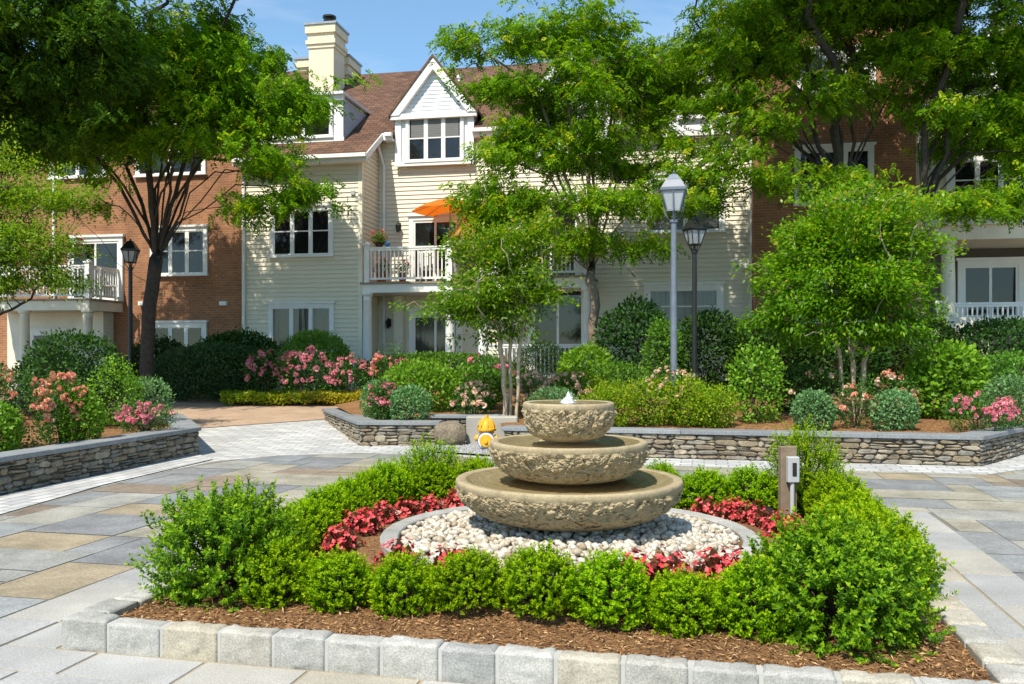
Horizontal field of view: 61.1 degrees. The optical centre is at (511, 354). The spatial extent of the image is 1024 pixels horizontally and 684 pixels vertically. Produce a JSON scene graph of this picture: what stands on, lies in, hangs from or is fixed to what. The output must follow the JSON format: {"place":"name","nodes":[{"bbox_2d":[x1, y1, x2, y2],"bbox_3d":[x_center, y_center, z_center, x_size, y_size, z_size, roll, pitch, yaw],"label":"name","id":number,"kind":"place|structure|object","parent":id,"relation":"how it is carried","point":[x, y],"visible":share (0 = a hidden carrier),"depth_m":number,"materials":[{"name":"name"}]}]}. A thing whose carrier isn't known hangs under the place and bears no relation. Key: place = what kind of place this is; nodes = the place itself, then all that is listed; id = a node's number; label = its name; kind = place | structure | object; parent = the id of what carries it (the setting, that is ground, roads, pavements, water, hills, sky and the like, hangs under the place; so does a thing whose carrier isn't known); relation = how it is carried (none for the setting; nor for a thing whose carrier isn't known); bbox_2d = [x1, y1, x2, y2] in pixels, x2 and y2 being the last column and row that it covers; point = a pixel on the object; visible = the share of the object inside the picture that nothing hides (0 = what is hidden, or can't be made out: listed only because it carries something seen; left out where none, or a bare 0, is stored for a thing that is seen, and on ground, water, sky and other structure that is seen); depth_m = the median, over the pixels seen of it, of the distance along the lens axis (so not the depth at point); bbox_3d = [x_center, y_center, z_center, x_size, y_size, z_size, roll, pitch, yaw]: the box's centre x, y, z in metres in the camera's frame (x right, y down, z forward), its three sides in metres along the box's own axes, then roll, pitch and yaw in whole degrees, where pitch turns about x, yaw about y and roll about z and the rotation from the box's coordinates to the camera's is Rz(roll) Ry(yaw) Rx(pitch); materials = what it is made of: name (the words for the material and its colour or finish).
{"place":"outdoors","nodes":[
{"label":"outdoors","id":0,"kind":"place"},
{"bbox_2d":[0,409,170,448],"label":"planting bed","id":1,"kind":"object","parent":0,"point":[112,431],"visible":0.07,"depth_m":13.92,"materials":[{"name":"brown soil"}]},
{"bbox_2d":[0,400,26,451],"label":"sedum","id":2,"kind":"object","parent":1,"relation":"on","point":[12,424],"visible":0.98,"depth_m":10.69,"materials":[{"name":"green plant"}]},
{"bbox_2d":[0,362,70,448],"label":"rose bush","id":3,"kind":"object","parent":1,"relation":"on","point":[10,375],"visible":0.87,"depth_m":11.15,"materials":[{"name":"pink plant"}]},
{"bbox_2d":[0,114,116,315],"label":"crape myrtle","id":4,"kind":"object","parent":1,"relation":"on","point":[10,231],"visible":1,"depth_m":15.20,"materials":[{"name":"green plant"}]},
{"bbox_2d":[32,365,89,444],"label":"rose bush","id":5,"kind":"object","parent":1,"relation":"on","point":[68,378],"visible":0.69,"depth_m":11.77,"materials":[{"name":"green plant"}]},
{"bbox_2d":[17,327,127,423],"bbox_3d":[-7.493,0.374,14.915,1.808,1.696,1.556,0,0,0],"label":"broadleaf shrub","id":6,"kind":"object","parent":1,"relation":"on","point":[87,344],"visible":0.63,"depth_m":14.65,"materials":[{"name":"green plant"}]},
{"bbox_2d":[55,387,108,442],"bbox_3d":[-5.969,0.835,11.997,0.675,0.794,0.609,0,0,20],"label":"sedum","id":7,"kind":"object","parent":1,"relation":"on","point":[95,414],"visible":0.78,"depth_m":11.88,"materials":[{"name":"green plant"}]},
{"bbox_2d":[0,0,206,179],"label":"honey locust","id":8,"kind":"object","parent":1,"relation":"on","point":[64,51],"visible":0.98,"depth_m":17.48,"materials":[{"name":"green plant"}]},
{"bbox_2d":[84,353,151,426],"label":"broadleaf shrub","id":9,"kind":"object","parent":1,"relation":"on","point":[127,378],"visible":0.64,"depth_m":14.50,"materials":[{"name":"green plant"}]},
{"bbox_2d":[112,399,178,432],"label":"rose bush","id":10,"kind":"object","parent":1,"relation":"on","point":[131,420],"visible":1,"depth_m":13.23,"materials":[{"name":"pink plant"}]},
{"bbox_2d":[0,392,218,397],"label":"planting bed","id":11,"kind":"object","parent":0,"point":[101,393],"visible":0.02,"depth_m":25.77,"materials":[{"name":"brown soil"}]},
{"bbox_2d":[0,71,308,393],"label":"brick house","id":12,"kind":"structure","parent":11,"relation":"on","point":[200,291],"depth_m":26.68,"materials":[{"name":"brown brick"}]},
{"bbox_2d":[68,234,124,300],"bbox_3d":[-13.067,-2.714,27.187,2.024,2.079,0.142,0,0,11],"label":"sliding door","id":13,"kind":"structure","parent":12,"relation":"in","point":[113,242],"depth_m":27.12,"materials":[{"name":"white paint"}]},
{"bbox_2d":[150,224,208,276],"bbox_3d":[-10.247,-3.195,26.645,2.031,1.559,0.138,0,0,11],"label":"window","id":14,"kind":"structure","parent":12,"relation":"in","point":[186,253],"depth_m":26.58,"materials":[{"name":"grey glass"}]},
{"bbox_2d":[154,320,208,372],"bbox_3d":[-10.261,-0.247,26.648,2.003,1.610,0.138,0,0,11],"label":"window","id":15,"kind":"structure","parent":12,"relation":"in","point":[189,332],"depth_m":26.60,"materials":[{"name":"white glass"}]},
{"bbox_2d":[153,341,279,400],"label":"yew dome","id":16,"kind":"structure","parent":11,"relation":"on","point":[181,354],"depth_m":22.02,"materials":[{"name":"green plant"}]},
{"bbox_2d":[186,326,281,395],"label":"yew hedge","id":17,"kind":"object","parent":11,"relation":"on","point":[258,340],"visible":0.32,"depth_m":23.41,"materials":[{"name":"green plant"}]},
{"bbox_2d":[277,327,352,390],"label":"clipped dome","id":18,"kind":"structure","parent":11,"relation":"on","point":[320,337],"depth_m":22.57,"materials":[{"name":"green plant"}]},
{"bbox_2d":[231,14,751,390],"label":"clapboard house","id":19,"kind":"structure","parent":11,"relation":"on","point":[392,157],"depth_m":25.79,"materials":[{"name":"beige paint"}]},
{"bbox_2d":[266,301,335,351],"bbox_3d":[-6.255,-0.814,25.687,2.170,1.531,0.138,0,0,11],"label":"window","id":20,"kind":"structure","parent":19,"relation":"in","point":[285,319],"depth_m":25.71,"materials":[{"name":"grey glass"}]},
{"bbox_2d":[268,203,334,257],"bbox_3d":[-6.241,-3.669,25.684,2.091,1.556,0.138,0,0,11],"label":"window","id":21,"kind":"structure","parent":19,"relation":"in","point":[313,236],"depth_m":25.67,"materials":[{"name":"glass"}]},
{"bbox_2d":[404,117,463,162],"bbox_3d":[-2.346,-6.552,26.262,1.878,1.428,0.128,0,0,11],"label":"window","id":22,"kind":"structure","parent":19,"relation":"in","point":[439,139],"depth_m":26.26,"materials":[{"name":"white glass"}]},
{"bbox_2d":[407,212,462,280],"bbox_3d":[-2.332,-3.206,26.374,1.769,2.184,0.142,0,0,11],"label":"sliding door","id":23,"kind":"structure","parent":19,"relation":"in","point":[423,229],"depth_m":26.43,"materials":[{"name":"white paint"}]},
{"bbox_2d":[408,308,461,378],"bbox_3d":[-2.332,-0.262,26.374,1.769,2.284,0.142,0,0,11],"label":"sliding door","id":24,"kind":"structure","parent":19,"relation":"in","point":[428,337],"depth_m":26.43,"materials":[{"name":"white paint"}]},
{"bbox_2d":[528,291,582,376],"bbox_3d":[1.354,-0.741,25.657,1.878,2.821,0.142,0,0,11],"label":"sliding door","id":25,"kind":"structure","parent":19,"relation":"in","point":[567,329],"depth_m":25.65,"materials":[{"name":"white paint"}]},
{"bbox_2d":[642,282,724,329],"bbox_3d":[4.936,-1.399,24.968,2.344,1.373,0.138,0,0,11],"label":"window","id":26,"kind":"structure","parent":19,"relation":"in","point":[708,293],"depth_m":24.96,"materials":[{"name":"grey glass"}]},
{"bbox_2d":[0,396,338,427],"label":"tan path","id":27,"kind":"structure","parent":0,"point":[210,413],"depth_m":20.06,"materials":[{"name":"beige concrete"}]},
{"bbox_2d":[1,0,381,400],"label":"honey locust","id":28,"kind":"object","parent":27,"relation":"on","point":[217,96],"visible":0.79,"depth_m":20.04,"materials":[{"name":"green plant"}]},
{"bbox_2d":[219,388,372,405],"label":"ground cover","id":29,"kind":"object","parent":27,"relation":"on","point":[248,396],"visible":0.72,"depth_m":21.14,"materials":[{"name":"yellow plant"}]},
{"bbox_2d":[272,343,338,402],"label":"rose bush","id":30,"kind":"object","parent":27,"relation":"on","point":[303,358],"visible":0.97,"depth_m":21.15,"materials":[{"name":"pink plant"}]},
{"bbox_2d":[0,453,1023,618],"bbox_3d":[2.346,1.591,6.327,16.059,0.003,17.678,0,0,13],"label":"flagstone paving","id":31,"kind":"structure","parent":0,"point":[903,490],"depth_m":8.86,"materials":[{"name":"grey stone"}]},
{"bbox_2d":[0,511,1023,683],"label":"granite band","id":32,"kind":"object","parent":31,"relation":"on","point":[997,583],"visible":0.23,"depth_m":4.82,"materials":[{"name":"grey stone"}]},
{"bbox_2d":[62,494,1023,683],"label":"kerb","id":33,"kind":"structure","parent":31,"relation":"on","point":[85,629],"depth_m":4.27,"materials":[{"name":"stone"}]},
{"bbox_2d":[107,588,1023,683],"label":"kerb mortar","id":34,"kind":"object","parent":31,"relation":"on","point":[759,668],"visible":0.09,"depth_m":4.22,"materials":[{"name":"grey concrete"}]},
{"bbox_2d":[0,420,1023,513],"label":"white paving","id":35,"kind":"structure","parent":0,"point":[222,443],"depth_m":14.59,"materials":[{"name":"grey stone"}]},
{"bbox_2d":[0,414,200,494],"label":"retaining wall","id":36,"kind":"structure","parent":35,"relation":"on","point":[28,468],"depth_m":11.46,"materials":[{"name":"grey stone"}]},
{"bbox_2d":[0,454,210,513],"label":"paver strip","id":37,"kind":"object","parent":35,"relation":"on","point":[16,500],"visible":1,"depth_m":10.61,"materials":[{"name":"grey stone"}]},
{"bbox_2d":[322,408,442,446],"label":"retaining wall","id":38,"kind":"structure","parent":35,"relation":"on","point":[361,430],"depth_m":15.08,"materials":[{"name":"grey stone"}]},
{"bbox_2d":[501,424,1023,465],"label":"retaining wall","id":39,"kind":"structure","parent":35,"relation":"on","point":[979,447],"depth_m":12.96,"materials":[{"name":"grey stone"}]},
{"bbox_2d":[13,0,1022,74],"label":"sky","id":40,"kind":"structure","parent":0,"point":[386,36],"materials":[{"name":"blue"}]},
{"bbox_2d":[335,380,1023,432],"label":"planting bed","id":41,"kind":"object","parent":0,"point":[352,407],"visible":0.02,"depth_m":14.93,"materials":[{"name":"brown soil"}]},
{"bbox_2d":[387,382,433,419],"bbox_3d":[-1.829,0.846,15.604,0.856,0.735,0.735,0,0,0],"label":"sedum","id":42,"kind":"object","parent":41,"relation":"on","point":[411,394],"visible":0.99,"depth_m":15.47,"materials":[{"name":"green plant"}]},
{"bbox_2d":[377,357,465,411],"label":"hydrangea","id":43,"kind":"object","parent":41,"relation":"on","point":[415,375],"visible":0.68,"depth_m":16.91,"materials":[{"name":"green plant"}]},
{"bbox_2d":[347,350,533,390],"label":"clipped hedge","id":44,"kind":"object","parent":41,"relation":"on","point":[457,359],"visible":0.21,"depth_m":22.39,"materials":[{"name":"green plant"}]},
{"bbox_2d":[438,362,507,409],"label":"hydrangea","id":45,"kind":"object","parent":41,"relation":"on","point":[473,373],"visible":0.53,"depth_m":17.39,"materials":[{"name":"green plant"}]},
{"bbox_2d":[449,377,496,414],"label":"rose bush","id":46,"kind":"object","parent":41,"relation":"on","point":[475,390],"visible":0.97,"depth_m":15.79,"materials":[{"name":"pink plant"}]},
{"bbox_2d":[388,206,581,416],"bbox_3d":[-0.165,-0.771,15.505,2.785,3.853,3.316,0,0,39],"label":"crape myrtle","id":47,"kind":"object","parent":41,"relation":"on","point":[481,294],"visible":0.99,"depth_m":15.34,"materials":[{"name":"green plant"}]},
{"bbox_2d":[512,339,571,391],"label":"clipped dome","id":48,"kind":"structure","parent":41,"relation":"on","point":[539,348],"depth_m":21.01,"materials":[{"name":"green plant"}]},
{"bbox_2d":[425,0,726,384],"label":"honey locust","id":49,"kind":"object","parent":41,"relation":"on","point":[529,140],"visible":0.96,"depth_m":20.93,"materials":[{"name":"green plant"}]},
{"bbox_2d":[555,341,618,397],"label":"hydrangea","id":50,"kind":"object","parent":41,"relation":"on","point":[571,360],"visible":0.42,"depth_m":18.95,"materials":[{"name":"green plant"}]},
{"bbox_2d":[574,378,644,426],"bbox_3d":[1.596,0.797,14.505,1.293,0.849,1.091,0,0,0],"label":"spirea","id":51,"kind":"object","parent":41,"relation":"on","point":[603,394],"visible":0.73,"depth_m":14.37,"materials":[{"name":"green plant"}]},
{"bbox_2d":[591,292,669,389],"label":"dark shrub","id":52,"kind":"object","parent":41,"relation":"on","point":[645,314],"visible":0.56,"depth_m":20.77,"materials":[{"name":"green plant"}]},
{"bbox_2d":[614,366,689,425],"bbox_3d":[2.310,0.686,14.611,1.446,1.031,1.135,0,0,0],"label":"spirea","id":53,"kind":"object","parent":41,"relation":"on","point":[645,419],"visible":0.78,"depth_m":14.46,"materials":[{"name":"green plant"}]},
{"bbox_2d":[640,316,687,395],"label":"broadleaf shrub","id":54,"kind":"object","parent":41,"relation":"on","point":[657,348],"visible":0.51,"depth_m":19.49,"materials":[{"name":"green plant"}]},
{"bbox_2d":[660,171,686,422],"bbox_3d":[2.781,-0.942,14.900,0.426,4.444,0.426,0,0,14],"label":"street lamp","id":55,"kind":"object","parent":41,"relation":"on","point":[673,189],"visible":0.69,"depth_m":14.85,"materials":[{"name":"grey metal"}]},
{"bbox_2d":[657,369,717,425],"bbox_3d":[2.964,0.712,14.491,1.007,0.958,0.928,0,0,28],"label":"spirea","id":56,"kind":"object","parent":41,"relation":"on","point":[687,417],"visible":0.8,"depth_m":14.35,"materials":[{"name":"green plant"}]},
{"bbox_2d":[682,214,707,399],"bbox_3d":[3.999,-0.988,19.000,0.404,4.176,0.404,0,0,-20],"label":"street lamp","id":57,"kind":"object","parent":41,"relation":"on","point":[694,228],"visible":0.9,"depth_m":18.95,"materials":[{"name":"metal"}]},
{"bbox_2d":[662,304,752,395],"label":"dark shrub","id":58,"kind":"object","parent":41,"relation":"on","point":[712,323],"visible":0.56,"depth_m":19.62,"materials":[{"name":"green plant"}]},
{"bbox_2d":[687,383,741,427],"bbox_3d":[3.324,0.794,14.369,0.949,0.821,0.867,0,0,0],"label":"spirea","id":59,"kind":"object","parent":41,"relation":"on","point":[717,403],"visible":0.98,"depth_m":14.22,"materials":[{"name":"green plant"}]},
{"bbox_2d":[723,334,789,422],"bbox_3d":[4.188,0.397,14.866,1.149,1.542,1.104,0,0,0],"label":"viburnum","id":60,"kind":"object","parent":41,"relation":"on","point":[762,408],"visible":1,"depth_m":14.78,"materials":[{"name":"green plant"}]},
{"bbox_2d":[721,316,819,397],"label":"dark shrub","id":61,"kind":"object","parent":41,"relation":"on","point":[805,354],"visible":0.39,"depth_m":19.01,"materials":[{"name":"green plant"}]},
{"bbox_2d":[622,0,977,383],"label":"honey locust","id":62,"kind":"object","parent":41,"relation":"on","point":[759,43],"visible":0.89,"depth_m":19.67,"materials":[{"name":"green plant"}]},
{"bbox_2d":[789,387,838,430],"bbox_3d":[4.837,0.863,13.905,0.762,0.700,0.681,0,0,0],"label":"sedum","id":63,"kind":"object","parent":41,"relation":"on","point":[828,408],"visible":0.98,"depth_m":13.79,"materials":[{"name":"green plant"}]},
{"bbox_2d":[792,325,893,395],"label":"dark shrub","id":64,"kind":"object","parent":41,"relation":"on","point":[880,359],"visible":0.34,"depth_m":19.27,"materials":[{"name":"green plant"}]},
{"bbox_2d":[730,171,968,417],"bbox_3d":[5.809,-1.018,15.182,4.345,4.348,2.862,0,0,-26],"label":"crape myrtle","id":65,"kind":"object","parent":41,"relation":"on","point":[881,282],"visible":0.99,"depth_m":14.94,"materials":[{"name":"green plant"}]},
{"bbox_2d":[831,381,881,428],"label":"rose bush","id":66,"kind":"object","parent":41,"relation":"on","point":[855,423],"visible":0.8,"depth_m":13.94,"materials":[{"name":"green plant"}]},
{"bbox_2d":[867,387,922,430],"bbox_3d":[6.057,0.853,13.693,0.851,0.708,0.722,0,0,0],"label":"sedum","id":67,"kind":"object","parent":41,"relation":"on","point":[912,404],"visible":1,"depth_m":13.57,"materials":[{"name":"green plant"}]},
{"bbox_2d":[872,313,961,392],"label":"dark shrub","id":68,"kind":"object","parent":41,"relation":"on","point":[949,332],"visible":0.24,"depth_m":19.94,"materials":[{"name":"green plant"}]},
{"bbox_2d":[849,0,1023,370],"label":"honey locust","id":69,"kind":"object","parent":41,"relation":"on","point":[994,125],"visible":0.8,"depth_m":19.48,"materials":[{"name":"green plant"}]},
{"bbox_2d":[898,338,991,419],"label":"hydrangea","id":70,"kind":"object","parent":41,"relation":"on","point":[957,353],"visible":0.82,"depth_m":14.92,"materials":[{"name":"green plant"}]},
{"bbox_2d":[936,314,1023,392],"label":"dark shrub","id":71,"kind":"object","parent":41,"relation":"on","point":[991,331],"visible":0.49,"depth_m":19.73,"materials":[{"name":"green plant"}]},
{"bbox_2d":[938,390,1022,431],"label":"rose bush","id":72,"kind":"object","parent":41,"relation":"on","point":[1001,406],"visible":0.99,"depth_m":13.29,"materials":[{"name":"pink plant"}]},
{"bbox_2d":[980,370,1023,427],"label":"sedum","id":73,"kind":"object","parent":41,"relation":"on","point":[1001,382],"visible":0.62,"depth_m":13.93,"materials":[{"name":"green plant"}]},
{"label":"ground","id":74,"kind":"structure","parent":0,"visible":0},
{"bbox_2d":[119,498,996,682],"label":"bark mulch","id":75,"kind":"object","parent":74,"relation":"on","point":[752,653],"visible":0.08,"depth_m":4.49,"materials":[{"name":"brown wood"}]},
{"bbox_2d":[124,472,322,612],"bbox_3d":[-1.717,1.119,5.240,1.124,0.795,1.097,0,0,-34],"label":"corner shrub","id":76,"kind":"object","parent":75,"relation":"on","point":[211,515],"visible":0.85,"depth_m":5.05,"materials":[{"name":"green plant"}]},
{"bbox_2d":[229,535,317,612],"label":"boxwood shrub","id":77,"kind":"object","parent":75,"relation":"on","point":[289,584],"visible":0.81,"depth_m":4.92,"materials":[{"name":"green plant"}]},
{"bbox_2d":[276,496,337,550],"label":"boxwood shrub","id":78,"kind":"object","parent":75,"relation":"on","point":[310,512],"visible":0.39,"depth_m":6.38,"materials":[{"name":"green plant"}]},
{"bbox_2d":[291,482,364,537],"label":"boxwood shrub","id":79,"kind":"object","parent":75,"relation":"on","point":[340,504],"visible":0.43,"depth_m":6.77,"materials":[{"name":"green plant"}]},
{"bbox_2d":[295,544,377,612],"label":"boxwood shrub","id":80,"kind":"object","parent":75,"relation":"on","point":[340,591],"visible":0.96,"depth_m":4.85,"materials":[{"name":"green plant"}]},
{"bbox_2d":[355,456,413,509],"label":"boxwood shrub","id":81,"kind":"object","parent":75,"relation":"on","point":[397,481],"visible":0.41,"depth_m":7.96,"materials":[{"name":"green plant"}]},
{"bbox_2d":[363,545,441,619],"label":"boxwood shrub","id":82,"kind":"object","parent":75,"relation":"on","point":[387,578],"visible":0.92,"depth_m":4.77,"materials":[{"name":"green plant"}]},
{"bbox_2d":[390,432,461,500],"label":"boxwood shrub","id":83,"kind":"object","parent":75,"relation":"on","point":[417,457],"visible":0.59,"depth_m":8.62,"materials":[{"name":"green plant"}]},
{"bbox_2d":[424,543,505,614],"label":"boxwood shrub","id":84,"kind":"object","parent":75,"relation":"on","point":[477,585],"visible":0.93,"depth_m":4.69,"materials":[{"name":"green plant"}]},
{"bbox_2d":[491,538,581,619],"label":"boxwood shrub","id":85,"kind":"object","parent":75,"relation":"on","point":[536,569],"visible":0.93,"depth_m":4.59,"materials":[{"name":"green plant"}]},
{"bbox_2d":[431,528,709,560],"bbox_3d":[0.410,1.288,6.300,2.490,0.115,2.490,0,0,0],"label":"pebble base","id":86,"kind":"object","parent":75,"relation":"on","point":[638,545],"visible":0.03,"depth_m":5.78,"materials":[{"name":"stone"}]},
{"bbox_2d":[454,392,684,534],"bbox_3d":[0.405,0.833,6.298,1.660,1.133,1.655,0,0,0],"label":"tiered fountain","id":87,"kind":"object","parent":86,"relation":"on","point":[568,464],"visible":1,"depth_m":5.88,"materials":[{"name":"stone"}]},
{"bbox_2d":[400,508,739,571],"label":"white pebbles","id":88,"kind":"object","parent":86,"relation":"on","point":[688,533],"visible":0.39,"depth_m":5.87,"materials":[{"name":"white gravel"}]},
{"bbox_2d":[380,506,762,581],"bbox_3d":[0.410,1.392,6.301,2.712,0.218,2.712,0,0,0],"label":"pebble ring","id":89,"kind":"object","parent":75,"relation":"on","point":[392,531],"visible":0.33,"depth_m":6.49,"materials":[{"name":"stone"}]},
{"bbox_2d":[556,547,659,630],"bbox_3d":[0.541,1.218,4.615,0.532,0.377,0.573,0,0,-44],"label":"boxwood shrub","id":90,"kind":"object","parent":75,"relation":"on","point":[600,574],"visible":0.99,"depth_m":4.50,"materials":[{"name":"green plant"}]},
{"bbox_2d":[643,563,728,638],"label":"boxwood shrub","id":91,"kind":"object","parent":75,"relation":"on","point":[692,613],"visible":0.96,"depth_m":4.42,"materials":[{"name":"green plant"}]},
{"bbox_2d":[680,464,735,510],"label":"boxwood shrub","id":92,"kind":"object","parent":75,"relation":"on","point":[697,481],"visible":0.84,"depth_m":7.96,"materials":[{"name":"green plant"}]},
{"bbox_2d":[721,462,777,513],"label":"boxwood shrub","id":93,"kind":"object","parent":75,"relation":"on","point":[755,489],"visible":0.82,"depth_m":7.86,"materials":[{"name":"green plant"}]},
{"bbox_2d":[707,553,805,643],"bbox_3d":[1.271,1.230,4.471,0.521,0.396,0.523,0,0,21],"label":"boxwood shrub","id":94,"kind":"object","parent":75,"relation":"on","point":[735,610],"visible":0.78,"depth_m":4.36,"materials":[{"name":"green plant"}]},
{"bbox_2d":[778,446,799,523],"bbox_3d":[2.354,1.135,7.365,0.140,0.710,0.141,0,0,-4],"label":"outlet post","id":95,"kind":"object","parent":75,"relation":"on","point":[788,469],"visible":0.77,"depth_m":7.36,"materials":[{"name":"brown wood"}]},
{"bbox_2d":[759,413,850,514],"bbox_3d":[2.656,0.971,7.838,0.801,0.894,0.845,0,0,8],"label":"boxwood shrub","id":96,"kind":"object","parent":75,"relation":"on","point":[825,461],"visible":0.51,"depth_m":7.75,"materials":[{"name":"green plant"}]},
{"bbox_2d":[802,466,875,523],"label":"boxwood shrub","id":97,"kind":"object","parent":75,"relation":"on","point":[828,483],"visible":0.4,"depth_m":7.26,"materials":[{"name":"green plant"}]},
{"bbox_2d":[738,498,958,666],"bbox_3d":[1.676,1.136,4.457,1.135,0.780,1.114,0,0,-36],"label":"corner shrub","id":98,"kind":"object","parent":75,"relation":"on","point":[860,579],"visible":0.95,"depth_m":4.25,"materials":[{"name":"green plant"}]},
{"bbox_2d":[837,497,929,556],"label":"boxwood shrub","id":99,"kind":"object","parent":75,"relation":"on","point":[884,515],"visible":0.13,"depth_m":5.62,"materials":[{"name":"green plant"}]},
{"bbox_2d":[746,24,915,382],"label":"brick gable house","id":100,"kind":"structure","parent":74,"relation":"on","point":[885,145],"depth_m":23.65,"materials":[{"name":"brown brick"}]},
{"bbox_2d":[793,142,876,206],"bbox_3d":[8.769,-4.906,23.612,2.155,1.665,0.138,0,0,11],"label":"window","id":101,"kind":"structure","parent":100,"relation":"in","point":[866,159],"depth_m":23.54,"materials":[{"name":"white glass"}]},
{"bbox_2d":[915,23,1023,387],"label":"porch house","id":102,"kind":"structure","parent":74,"relation":"on","point":[986,277],"depth_m":23.02,"materials":[{"name":"beige paint"}]},
{"bbox_2d":[946,154,1023,205],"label":"window","id":103,"kind":"structure","parent":102,"relation":"in","point":[967,173],"depth_m":23.22,"materials":[{"name":"white glass"}]},
{"bbox_2d":[955,257,1023,316],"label":"sliding door","id":104,"kind":"structure","parent":102,"relation":"in","point":[982,279],"depth_m":23.08,"materials":[{"name":"white paint"}]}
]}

